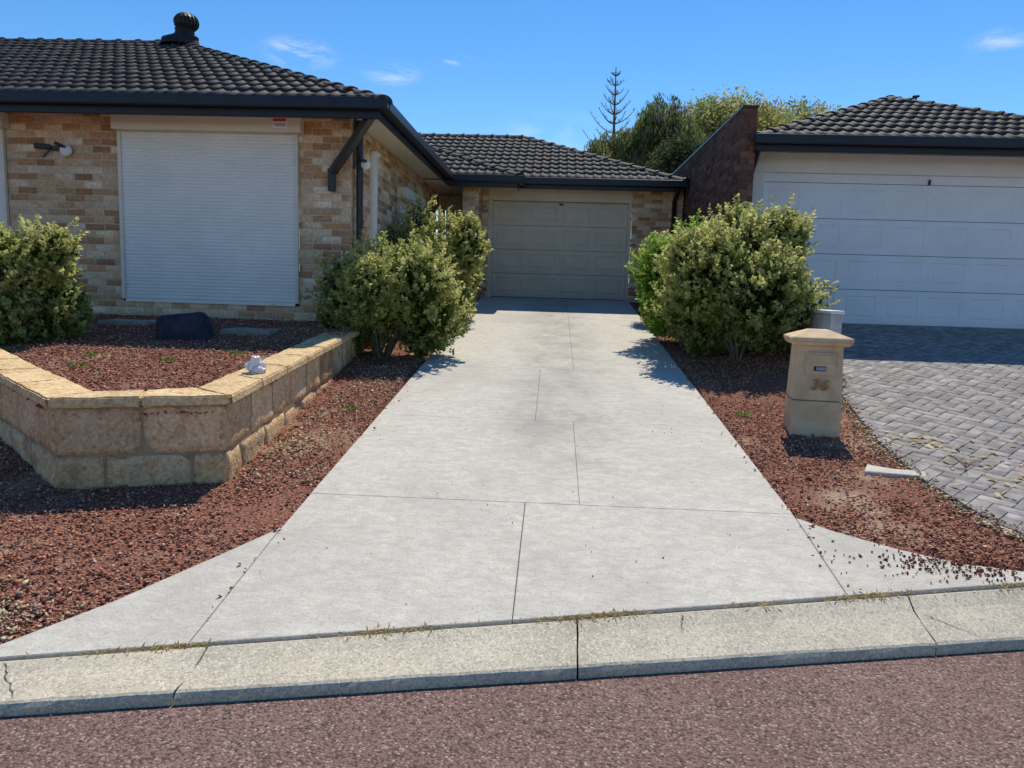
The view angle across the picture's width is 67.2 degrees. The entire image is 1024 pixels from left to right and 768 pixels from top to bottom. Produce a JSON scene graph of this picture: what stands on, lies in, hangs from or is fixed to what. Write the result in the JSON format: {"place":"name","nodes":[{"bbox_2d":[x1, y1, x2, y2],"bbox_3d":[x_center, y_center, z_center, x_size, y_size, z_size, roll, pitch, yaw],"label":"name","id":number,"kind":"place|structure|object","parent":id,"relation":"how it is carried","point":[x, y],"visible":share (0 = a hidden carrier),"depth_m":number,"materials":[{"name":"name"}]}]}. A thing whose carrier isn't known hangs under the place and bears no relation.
{"place":"outdoors","nodes":[
{"label":"outdoors","id":0,"kind":"place"},
{"bbox_2d":[0,297,1023,661],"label":"driveway","id":1,"kind":"structure","parent":0,"point":[528,415],"depth_m":4.33,"materials":[{"name":"concrete"}]},
{"bbox_2d":[486,200,493,296],"bbox_3d":[-0.440,-2.679,15.387,0.084,1.930,0.130,2,7,3],"label":"jamb","id":2,"kind":"object","parent":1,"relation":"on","point":[489,255],"visible":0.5,"depth_m":15.33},
{"bbox_2d":[233,361,1023,611],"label":"gumnut litter","id":3,"kind":"object","parent":1,"relation":"on","point":[960,563],"visible":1,"depth_m":3.97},
{"bbox_2d":[0,650,1023,767],"bbox_3d":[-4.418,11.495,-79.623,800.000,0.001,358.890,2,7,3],"label":"road","id":4,"kind":"structure","parent":0,"point":[837,715],"depth_m":2.75,"materials":[{"name":"asphalt"}]},
{"bbox_2d":[0,298,1023,678],"bbox_3d":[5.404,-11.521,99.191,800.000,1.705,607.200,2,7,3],"label":"ground","id":5,"kind":"structure","parent":0,"point":[250,512],"depth_m":4.71,"materials":[{"name":"gravel"}]},
{"bbox_2d":[0,419,2,437],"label":"block","id":6,"kind":"structure","parent":5,"relation":"on","point":[1,421],"depth_m":5.75,"materials":[{"name":"stone"}]},
{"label":"block","id":7,"kind":"object","parent":6,"relation":"on","visible":0},
{"bbox_2d":[0,358,38,369],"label":"coping","id":8,"kind":"object","parent":7,"relation":"on","point":[15,363],"visible":0.66,"depth_m":5.95,"materials":[{"name":"stone"}]},
{"bbox_2d":[12,428,31,464],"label":"block","id":9,"kind":"structure","parent":5,"relation":"on","point":[21,444],"depth_m":5.30,"materials":[{"name":"stone"}]},
{"bbox_2d":[1,384,19,428],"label":"block","id":10,"kind":"structure","parent":9,"relation":"on","point":[9,396],"depth_m":5.47,"materials":[{"name":"stone"}]},
{"bbox_2d":[0,368,64,391],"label":"coping","id":11,"kind":"object","parent":10,"relation":"on","point":[11,378],"visible":0.7,"depth_m":5.45,"materials":[{"name":"stone"}]},
{"bbox_2d":[29,442,58,488],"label":"block","id":12,"kind":"structure","parent":5,"relation":"on","point":[45,463],"depth_m":4.91,"materials":[{"name":"stone"}]},
{"bbox_2d":[17,394,39,443],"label":"block","id":13,"kind":"structure","parent":12,"relation":"on","point":[28,413],"depth_m":5.11,"materials":[{"name":"stone"}]},
{"bbox_2d":[38,405,56,454],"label":"block","id":14,"kind":"structure","parent":12,"relation":"on","point":[47,425],"depth_m":4.82,"materials":[{"name":"stone"}]},
{"bbox_2d":[17,378,92,407],"bbox_3d":[-2.973,0.054,5.036,0.330,0.083,0.789,-5,10,-45],"label":"coping","id":15,"kind":"object","parent":14,"relation":"on","point":[42,393],"visible":0.71,"depth_m":4.98,"materials":[{"name":"stone"}]},
{"bbox_2d":[58,457,103,489],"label":"block","id":16,"kind":"structure","parent":5,"relation":"on","point":[80,473],"depth_m":4.78,"materials":[{"name":"stone"}]},
{"bbox_2d":[55,406,140,454],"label":"block","id":17,"kind":"structure","parent":16,"relation":"on","point":[101,431],"depth_m":4.76,"materials":[{"name":"stone"}]},
{"bbox_2d":[48,390,145,407],"bbox_3d":[-2.578,0.091,4.852,0.519,0.078,0.331,0,7,-12],"label":"coping","id":18,"kind":"object","parent":17,"relation":"on","point":[101,399],"visible":0.96,"depth_m":4.72,"materials":[{"name":"stone"}]},
{"bbox_2d":[61,405,224,487],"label":"mortar joints","id":19,"kind":"object","parent":5,"relation":"on","point":[146,449],"visible":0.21,"depth_m":4.84,"materials":[{"name":"concrete"}]},
{"bbox_2d":[107,455,190,486],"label":"block","id":20,"kind":"structure","parent":5,"relation":"on","point":[137,471],"depth_m":4.85,"materials":[{"name":"stone"}]},
{"bbox_2d":[143,406,227,451],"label":"block","id":21,"kind":"structure","parent":20,"relation":"on","point":[171,430],"depth_m":4.87,"materials":[{"name":"stone"}]},
{"bbox_2d":[141,387,229,406],"bbox_3d":[-2.085,0.084,4.957,0.561,0.082,0.339,0,7,-12],"label":"coping","id":22,"kind":"object","parent":21,"relation":"on","point":[176,396],"visible":1,"depth_m":4.82,"materials":[{"name":"stone"}]},
{"bbox_2d":[0,313,354,414],"bbox_3d":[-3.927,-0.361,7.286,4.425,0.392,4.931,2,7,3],"label":"red mulch","id":23,"kind":"object","parent":5,"relation":"on","point":[138,350],"visible":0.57,"depth_m":7.05,"materials":[{"name":"gravel"}]},
{"bbox_2d":[0,213,100,346],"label":"variegated shrub","id":24,"kind":"object","parent":23,"relation":"on","point":[37,304],"visible":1,"depth_m":7.34,"materials":[{"name":"green plant"}]},
{"bbox_2d":[5,112,350,321],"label":"wall front","id":25,"kind":"structure","parent":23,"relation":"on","point":[81,193],"depth_m":9.55,"materials":[{"name":"brick"}]},
{"bbox_2d":[0,112,9,231],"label":"roller shutter","id":26,"kind":"object","parent":25,"relation":"attached to","point":[4,189],"visible":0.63,"depth_m":9.58,"materials":[{"name":"white metal"}]},
{"bbox_2d":[5,112,350,319],"bbox_3d":[-6.721,-2.080,9.697,9.500,2.600,0.001,2,7,3],"label":"brick wall","id":27,"kind":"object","parent":25,"relation":"attached to","point":[111,152],"depth_m":9.56,"materials":[{"name":"brick"}]},
{"bbox_2d":[110,114,303,306],"bbox_3d":[-3.708,-2.116,9.468,2.325,2.265,0.236,2,7,3],"label":"roller shutter","id":28,"kind":"object","parent":25,"relation":"attached to","point":[208,209],"visible":0.99,"depth_m":9.49,"materials":[{"name":"white metal"}]},
{"bbox_2d":[329,119,374,173],"bbox_3d":[-1.868,-2.826,9.035,0.787,0.663,0.100,8,9,39],"label":"eave bracket arm","id":29,"kind":"object","parent":25,"relation":"attached to","point":[351,144],"visible":0.87,"depth_m":9.02},
{"bbox_2d":[155,312,216,342],"bbox_3d":[-3.348,-0.577,7.933,0.536,0.340,0.388,2,7,3],"label":"garden rock","id":30,"kind":"object","parent":23,"relation":"on","point":[196,326],"visible":0.78,"depth_m":7.76,"materials":[{"name":"stone"}]},
{"bbox_2d":[220,327,281,335],"bbox_3d":[-2.877,-0.576,8.513,0.540,0.065,0.400,2,7,3],"label":"stepping stone","id":31,"kind":"object","parent":23,"relation":"on","point":[253,331],"visible":0.86,"depth_m":8.32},
{"bbox_2d":[194,452,226,483],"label":"block","id":32,"kind":"structure","parent":5,"relation":"on","point":[208,468],"depth_m":4.92,"materials":[{"name":"stone"}]},
{"bbox_2d":[219,445,241,480],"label":"block","id":33,"kind":"structure","parent":5,"relation":"on","point":[232,462],"depth_m":5.03,"materials":[{"name":"stone"}]},
{"bbox_2d":[219,395,250,449],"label":"block","id":34,"kind":"structure","parent":33,"relation":"on","point":[235,418],"depth_m":5.08,"materials":[{"name":"stone"}]},
{"bbox_2d":[198,374,261,403],"bbox_3d":[-1.932,0.027,5.279,0.326,0.095,0.844,2,7,-1],"label":"coping","id":35,"kind":"object","parent":34,"relation":"on","point":[234,388],"visible":0.86,"depth_m":5.20,"materials":[{"name":"stone"}]},
{"bbox_2d":[241,427,264,467],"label":"block","id":36,"kind":"structure","parent":5,"relation":"on","point":[251,447],"depth_m":5.42,"materials":[{"name":"stone"}]},
{"bbox_2d":[251,384,272,431],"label":"block","id":37,"kind":"structure","parent":36,"relation":"on","point":[262,409],"depth_m":5.61,"materials":[{"name":"stone"}]},
{"bbox_2d":[231,364,286,386],"bbox_3d":[-1.935,-0.074,5.883,0.326,0.093,0.803,2,7,-1],"label":"coping","id":38,"kind":"object","parent":37,"relation":"on","point":[272,373],"visible":0.59,"depth_m":5.77,"materials":[{"name":"stone"}]},
{"bbox_2d":[264,413,283,444],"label":"block","id":39,"kind":"structure","parent":5,"relation":"on","point":[273,428],"depth_m":5.91,"materials":[{"name":"stone"}]},
{"bbox_2d":[273,372,290,412],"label":"block","id":40,"kind":"structure","parent":39,"relation":"on","point":[281,393],"depth_m":6.13,"materials":[{"name":"stone"}]},
{"bbox_2d":[262,354,307,373],"bbox_3d":[-1.939,-0.175,6.482,0.326,0.091,0.768,2,7,-1],"label":"coping","id":41,"kind":"object","parent":40,"relation":"on","point":[290,363],"visible":0.75,"depth_m":6.44,"materials":[{"name":"stone"}]},
{"bbox_2d":[225,340,354,461],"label":"mortar joints","id":42,"kind":"object","parent":5,"relation":"on","point":[296,404],"visible":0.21,"depth_m":6.22,"materials":[{"name":"concrete"}]},
{"bbox_2d":[285,407,298,424],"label":"block","id":43,"kind":"structure","parent":5,"relation":"on","point":[291,413],"depth_m":6.41,"materials":[{"name":"stone"}]},
{"bbox_2d":[291,364,306,402],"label":"block","id":44,"kind":"structure","parent":43,"relation":"on","point":[298,383],"depth_m":6.61,"materials":[{"name":"stone"}]},
{"bbox_2d":[301,391,314,409],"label":"block","id":45,"kind":"structure","parent":5,"relation":"on","point":[306,400],"depth_m":6.92,"materials":[{"name":"stone"}]},
{"bbox_2d":[307,356,319,392],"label":"block","id":46,"kind":"structure","parent":45,"relation":"on","point":[313,375],"depth_m":7.11,"materials":[{"name":"stone"}]},
{"bbox_2d":[277,346,324,362],"bbox_3d":[-1.943,-0.277,7.087,0.326,0.093,0.734,2,7,-1],"label":"coping","id":47,"kind":"object","parent":46,"relation":"on","point":[311,353],"visible":0.73,"depth_m":7.05,"materials":[{"name":"stone"}]},
{"bbox_2d":[315,382,326,394],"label":"block","id":48,"kind":"structure","parent":5,"relation":"on","point":[321,388],"depth_m":7.44,"materials":[{"name":"stone"}]},
{"bbox_2d":[320,350,332,383],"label":"block","id":49,"kind":"structure","parent":48,"relation":"on","point":[326,365],"depth_m":7.62,"materials":[{"name":"stone"}]},
{"bbox_2d":[295,338,338,352],"bbox_3d":[-1.947,-0.381,7.693,0.326,0.094,0.701,2,7,-1],"label":"coping","id":50,"kind":"object","parent":49,"relation":"on","point":[328,345],"visible":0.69,"depth_m":7.66,"materials":[{"name":"stone"}]},
{"bbox_2d":[299,229,476,358],"bbox_3d":[-1.429,-0.967,8.969,1.910,1.654,1.476,4,8,21],"label":"variegated shrub","id":51,"kind":"object","parent":5,"relation":"on","point":[366,300],"visible":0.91,"depth_m":8.83,"materials":[{"name":"green plant"}]},
{"bbox_2d":[350,121,436,314],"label":"wall side","id":52,"kind":"structure","parent":5,"relation":"on","point":[393,172],"depth_m":11.20,"materials":[{"name":"brick"}]},
{"bbox_2d":[356,120,362,257],"bbox_3d":[-1.894,-1.921,9.573,0.084,2.600,0.080,2,7,3],"label":"downpipe","id":53,"kind":"object","parent":52,"relation":"attached to","point":[359,196],"visible":0.37,"depth_m":9.49,"materials":[{"name":"black metal"}]},
{"bbox_2d":[370,151,380,249],"bbox_3d":[-1.904,-2.107,10.542,0.150,2.065,0.245,2,7,3],"label":"roller shutter","id":54,"kind":"object","parent":52,"relation":"attached to","point":[374,155],"visible":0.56,"depth_m":10.43,"materials":[{"name":"white metal"}]},
{"bbox_2d":[351,119,435,257],"bbox_3d":[-1.798,-2.256,12.836,0.001,2.750,6.800,2,7,3],"label":"wall side mortar","id":55,"kind":"object","parent":52,"relation":"attached to","point":[384,184],"depth_m":11.16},
{"bbox_2d":[352,119,440,179],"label":"soffit side","id":56,"kind":"structure","parent":52,"relation":"on","point":[381,133],"depth_m":11.35,"materials":[{"name":"paint"}]},
{"bbox_2d":[397,187,425,242],"bbox_3d":[-1.729,-2.399,13.009,0.230,1.595,1.815,2,7,3],"label":"roller shutter","id":57,"kind":"object","parent":52,"relation":"attached to","point":[407,193],"visible":0.2,"depth_m":12.30,"materials":[{"name":"metal"}]},
{"bbox_2d":[423,180,516,195],"bbox_3d":[-0.758,-3.916,15.499,1.850,0.018,2.400,2,7,3],"label":"eave soffit","id":58,"kind":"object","parent":52,"relation":"on","point":[439,186],"visible":0.36,"depth_m":15.25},
{"bbox_2d":[448,181,517,187],"bbox_3d":[-0.536,-3.766,14.332,1.300,0.205,0.025,2,7,3],"label":"fascia porch","id":59,"kind":"object","parent":58,"relation":"attached to","point":[483,184],"visible":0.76,"depth_m":14.33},
{"bbox_2d":[448,174,523,182],"bbox_3d":[-0.489,-3.804,14.247,1.400,0.125,0.120,2,7,3],"label":"gutter","id":60,"kind":"object","parent":59,"relation":"attached to","point":[488,178],"visible":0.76,"depth_m":14.19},
{"bbox_2d":[519,184,683,191],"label":"fascia board","id":61,"kind":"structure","parent":58,"relation":"attached to","point":[601,188],"depth_m":14.71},
{"bbox_2d":[380,207,425,326],"bbox_3d":[-1.741,-1.645,11.138,1.160,1.811,1.433,-3,9,-35],"label":"variegated shrub","id":62,"kind":"object","parent":5,"relation":"on","point":[405,236],"visible":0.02,"depth_m":10.99,"materials":[{"name":"green plant"}]},
{"bbox_2d":[393,192,493,321],"bbox_3d":[-1.084,-1.897,12.023,1.618,2.093,1.607,2,7,3],"label":"variegated shrub","id":63,"kind":"object","parent":5,"relation":"on","point":[465,242],"visible":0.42,"depth_m":11.71,"materials":[{"name":"green plant"}]},
{"bbox_2d":[463,187,478,299],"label":"pier front","id":64,"kind":"structure","parent":5,"relation":"on","point":[469,201],"depth_m":14.72,"materials":[{"name":"brick"}]},
{"bbox_2d":[0,587,1023,716],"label":"kerb","id":65,"kind":"structure","parent":5,"relation":"on","point":[834,631],"depth_m":3.16,"materials":[{"name":"concrete"}]},
{"bbox_2d":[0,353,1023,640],"bbox_3d":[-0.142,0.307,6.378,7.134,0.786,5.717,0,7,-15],"label":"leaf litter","id":66,"kind":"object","parent":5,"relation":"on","point":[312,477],"visible":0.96,"depth_m":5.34,"materials":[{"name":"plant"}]},
{"bbox_2d":[0,579,1023,658],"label":"dry grass","id":67,"kind":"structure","parent":5,"relation":"on","point":[176,646],"depth_m":3.35,"materials":[{"name":"yellow plant"}]},
{"bbox_2d":[583,70,635,140],"bbox_3d":[4.611,-8.834,33.883,3.978,9.801,3.624,2,7,3],"label":"norfolk pine tree","id":68,"kind":"object","parent":5,"relation":"on","point":[614,113],"visible":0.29,"depth_m":33.49,"materials":[{"name":"green plant"}]},
{"bbox_2d":[583,92,706,169],"bbox_3d":[4.790,-6.630,27.232,5.037,7.120,3.216,2,7,3],"label":"weeping tree","id":69,"kind":"object","parent":5,"relation":"on","point":[638,141],"visible":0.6,"depth_m":26.55,"materials":[{"name":"green plant"}]},
{"bbox_2d":[628,191,683,302],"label":"brick wall","id":70,"kind":"structure","parent":5,"relation":"on","point":[645,227],"depth_m":15.08,"materials":[{"name":"brick"}]},
{"bbox_2d":[489,188,632,203],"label":"garage lintel","id":71,"kind":"structure","parent":70,"relation":"attached to","point":[555,195],"depth_m":15.12,"materials":[{"name":"paint"}]},
{"bbox_2d":[638,124,708,173],"bbox_3d":[5.305,-5.537,24.756,2.878,5.627,2.837,-2,8,-27],"label":"conifer tree","id":72,"kind":"object","parent":5,"relation":"on","point":[682,149],"visible":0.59,"depth_m":24.11,"materials":[{"name":"green plant"}]},
{"bbox_2d":[625,208,736,346],"bbox_3d":[2.281,-1.446,10.353,1.594,1.910,1.529,2,7,3],"label":"variegated shrub","id":73,"kind":"object","parent":5,"relation":"on","point":[657,322],"visible":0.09,"depth_m":10.25,"materials":[{"name":"green plant"}]},
{"bbox_2d":[672,105,758,229],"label":"brick boundary wall","id":74,"kind":"structure","parent":5,"relation":"on","point":[732,128],"depth_m":12.19,"materials":[{"name":"brown brick"}]},
{"bbox_2d":[677,112,742,225],"bbox_3d":[3.291,-2.670,14.121,0.001,3.050,7.000,2,7,3],"label":"wall face mortar","id":75,"kind":"object","parent":74,"relation":"attached to","point":[714,175],"depth_m":12.21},
{"bbox_2d":[670,84,807,140],"bbox_3d":[8.548,-7.666,30.652,7.545,8.549,7.368,2,7,3],"label":"eucalyptus tree","id":76,"kind":"object","parent":5,"relation":"on","point":[714,115],"visible":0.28,"depth_m":29.02,"materials":[{"name":"green plant"}]},
{"bbox_2d":[643,192,839,360],"bbox_3d":[2.670,-1.225,8.986,1.937,2.082,1.889,-1,8,-22],"label":"variegated shrub","id":77,"kind":"object","parent":5,"relation":"on","point":[747,247],"visible":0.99,"depth_m":8.79,"materials":[{"name":"green plant"}]},
{"bbox_2d":[737,108,757,288],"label":"wall end","id":78,"kind":"structure","parent":5,"relation":"on","point":[747,126],"depth_m":10.53,"materials":[{"name":"brick"}]},
{"bbox_2d":[748,172,764,289],"bbox_3d":[3.510,-1.960,11.213,0.160,2.183,0.114,2,7,3],"label":"jamb","id":79,"kind":"object","parent":5,"relation":"on","point":[758,186],"visible":0.24,"depth_m":11.05,"materials":[{"name":"white paint"}]},
{"bbox_2d":[755,152,1023,177],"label":"garage lintel","id":80,"kind":"structure","parent":79,"relation":"on","point":[905,165],"depth_m":10.91,"materials":[{"name":"white paint"}]},
{"bbox_2d":[788,182,1023,294],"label":"door back","id":81,"kind":"structure","parent":79,"relation":"attached to","point":[915,256],"depth_m":11.11,"materials":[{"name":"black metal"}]},
{"bbox_2d":[757,152,1023,328],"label":"panels","id":82,"kind":"object","parent":81,"relation":"attached to","point":[959,206],"visible":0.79,"depth_m":11.10,"materials":[{"name":"metal"}]},
{"bbox_2d":[764,94,841,123],"bbox_3d":[12.356,-7.768,32.811,6.421,8.433,5.631,0,7,-12],"label":"eucalyptus tree","id":83,"kind":"object","parent":5,"relation":"on","point":[822,108],"visible":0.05,"depth_m":31.14,"materials":[{"name":"green plant"}]},
{"bbox_2d":[779,312,842,348],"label":"wall","id":84,"kind":"structure","parent":5,"relation":"on","point":[832,322],"depth_m":8.19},
{"bbox_2d":[783,328,854,437],"bbox_3d":[2.516,0.040,6.427,0.475,0.994,0.456,3,7,11],"label":"mailbox","id":85,"kind":"object","parent":5,"relation":"on","point":[813,400],"visible":1,"depth_m":6.25,"materials":[{"name":"stone"}]},
{"bbox_2d":[864,465,925,478],"bbox_3d":[2.695,0.640,5.428,0.406,0.081,0.176,4,8,20],"label":"concrete offcut","id":86,"kind":"object","parent":5,"relation":"on","point":[878,470],"visible":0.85,"depth_m":5.40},
{"bbox_3d":[-0.548,-2.781,15.891,0.090,2.400,1.080,2,7,3],"label":"garage","id":87,"kind":"object","parent":5,"relation":"on","visible":0},
{"bbox_2d":[479,188,488,298],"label":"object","id":88,"kind":"structure","parent":87,"relation":"attached to","point":[484,224],"depth_m":15.28,"materials":[{"name":"brick"}]},
{"bbox_2d":[491,201,627,299],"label":"panels","id":89,"kind":"object","parent":87,"relation":"attached to","point":[541,236],"visible":1,"depth_m":15.38,"materials":[{"name":"metal"}]},
{"bbox_2d":[624,203,631,300],"bbox_3d":[2.294,-2.580,15.249,0.070,1.930,0.130,2,7,3],"label":"jamb","id":90,"kind":"object","parent":87,"relation":"attached to","point":[628,242],"visible":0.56,"depth_m":15.19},
{"bbox_2d":[0,0,1023,284],"label":"sky","id":91,"kind":"structure","parent":0,"point":[538,69],"materials":[{"name":"blue"}]},
{"bbox_2d":[420,134,678,179],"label":"roof garage","id":92,"kind":"structure","parent":0,"point":[527,157],"depth_m":15.94,"materials":[{"name":"tile"}]},
{"bbox_2d":[391,146,513,174],"bbox_3d":[-2.292,-4.837,15.926,5.079,1.474,3.416,2,7,3],"label":"roof porch","id":93,"kind":"object","parent":92,"relation":"attached to","point":[456,165],"visible":0.15,"depth_m":14.74,"materials":[{"name":"tile"}]},
{"bbox_2d":[378,112,447,185],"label":"fascia side","id":94,"kind":"structure","parent":93,"relation":"attached to","point":[385,121],"depth_m":10.64,"materials":[{"name":"metal"}]},
{"bbox_2d":[381,105,453,179],"bbox_3d":[-1.284,-3.498,11.518,0.120,0.121,5.690,2,7,3],"label":"gutter side","id":95,"kind":"object","parent":94,"relation":"attached to","point":[402,124],"visible":0.86,"depth_m":10.53,"materials":[{"name":"metal"}]},
{"bbox_3d":[-3.412,-4.810,13.362,4.566,1.957,9.499,2,7,3],"label":"roof","id":96,"kind":"object","parent":95,"relation":"on","visible":0},
{"bbox_2d":[160,12,199,44],"bbox_3d":[-5.551,-5.922,12.887,0.640,0.549,0.640,2,7,3],"label":"roof ventilator","id":97,"kind":"object","parent":96,"relation":"on","point":[186,25],"visible":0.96,"depth_m":12.73,"materials":[{"name":"metal"}]},
{"bbox_2d":[0,39,376,96],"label":"roof front","id":98,"kind":"structure","parent":96,"relation":"attached to","point":[98,66],"depth_m":10.14,"materials":[{"name":"tile"}]},
{"bbox_2d":[0,90,388,110],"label":"gutter front","id":99,"kind":"object","parent":98,"relation":"attached to","point":[195,100],"visible":1,"depth_m":8.69,"materials":[{"name":"metal"}]},
{"bbox_2d":[177,42,392,104],"bbox_3d":[-3.557,-4.486,10.876,0.235,2.000,6.502,-5,10,-42],"label":"hip cap front","id":100,"kind":"object","parent":96,"relation":"attached to","point":[324,81],"visible":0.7,"depth_m":10.04,"materials":[{"name":"tile"}]},
{"bbox_2d":[429,144,524,177],"bbox_3d":[-1.429,-4.809,15.906,0.235,1.484,4.832,-5,10,-42],"label":"hip cap porch","id":101,"kind":"object","parent":93,"relation":"attached to","point":[484,163],"visible":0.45,"depth_m":15.00,"materials":[{"name":"tile"}]},
{"bbox_2d":[523,136,688,180],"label":"roof ridge cap","id":102,"kind":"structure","parent":92,"relation":"attached to","point":[644,169],"depth_m":15.68,"materials":[{"name":"tile"}]},
{"bbox_2d":[525,177,688,187],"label":"gutter","id":103,"kind":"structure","parent":92,"relation":"attached to","point":[607,182],"depth_m":14.57,"materials":[{"name":"metal"}]},
{"bbox_2d":[841,323,1023,535],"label":"paved driveway","id":104,"kind":"structure","parent":0,"point":[940,383],"depth_m":7.28,"materials":[{"name":"brick"}]},
{"bbox_2d":[872,404,1023,497],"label":"fallen leaves","id":105,"kind":"object","parent":104,"relation":"on","point":[997,494],"visible":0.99,"depth_m":5.84,"materials":[{"name":"brown plant"}]},
{"bbox_3d":[7.837,-4.236,13.624,2.936,1.274,7.097,2,7,3],"label":"roof side","id":106,"kind":"object","parent":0,"visible":0},
{"bbox_2d":[770,96,1023,137],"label":"roof front","id":107,"kind":"structure","parent":106,"relation":"attached to","point":[897,117],"depth_m":11.09,"materials":[{"name":"tile"}]},
{"bbox_2d":[748,96,894,139],"bbox_3d":[4.834,-4.069,11.674,4.168,1.304,0.235,-5,10,-42],"label":"hip cap","id":108,"kind":"object","parent":107,"relation":"on","point":[809,119],"visible":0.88,"depth_m":11.34,"materials":[{"name":"tile"}]},
{"bbox_2d":[756,144,1023,155],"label":"fascia front","id":109,"kind":"structure","parent":107,"relation":"attached to","point":[893,150],"depth_m":10.34,"materials":[{"name":"metal"}]},
{"bbox_2d":[754,133,1023,148],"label":"gutter front","id":110,"kind":"object","parent":109,"relation":"attached to","point":[891,141],"visible":1,"depth_m":10.21,"materials":[{"name":"metal"}]},
{"bbox_3d":[-6.459,-3.337,9.238,9.940,0.018,0.570,2,7,3],"label":"soffit front","id":111,"kind":"object","parent":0,"visible":0},
{"bbox_2d":[0,104,380,118],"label":"fascia front","id":112,"kind":"structure","parent":111,"relation":"attached to","point":[201,111],"depth_m":8.82,"materials":[{"name":"metal"}]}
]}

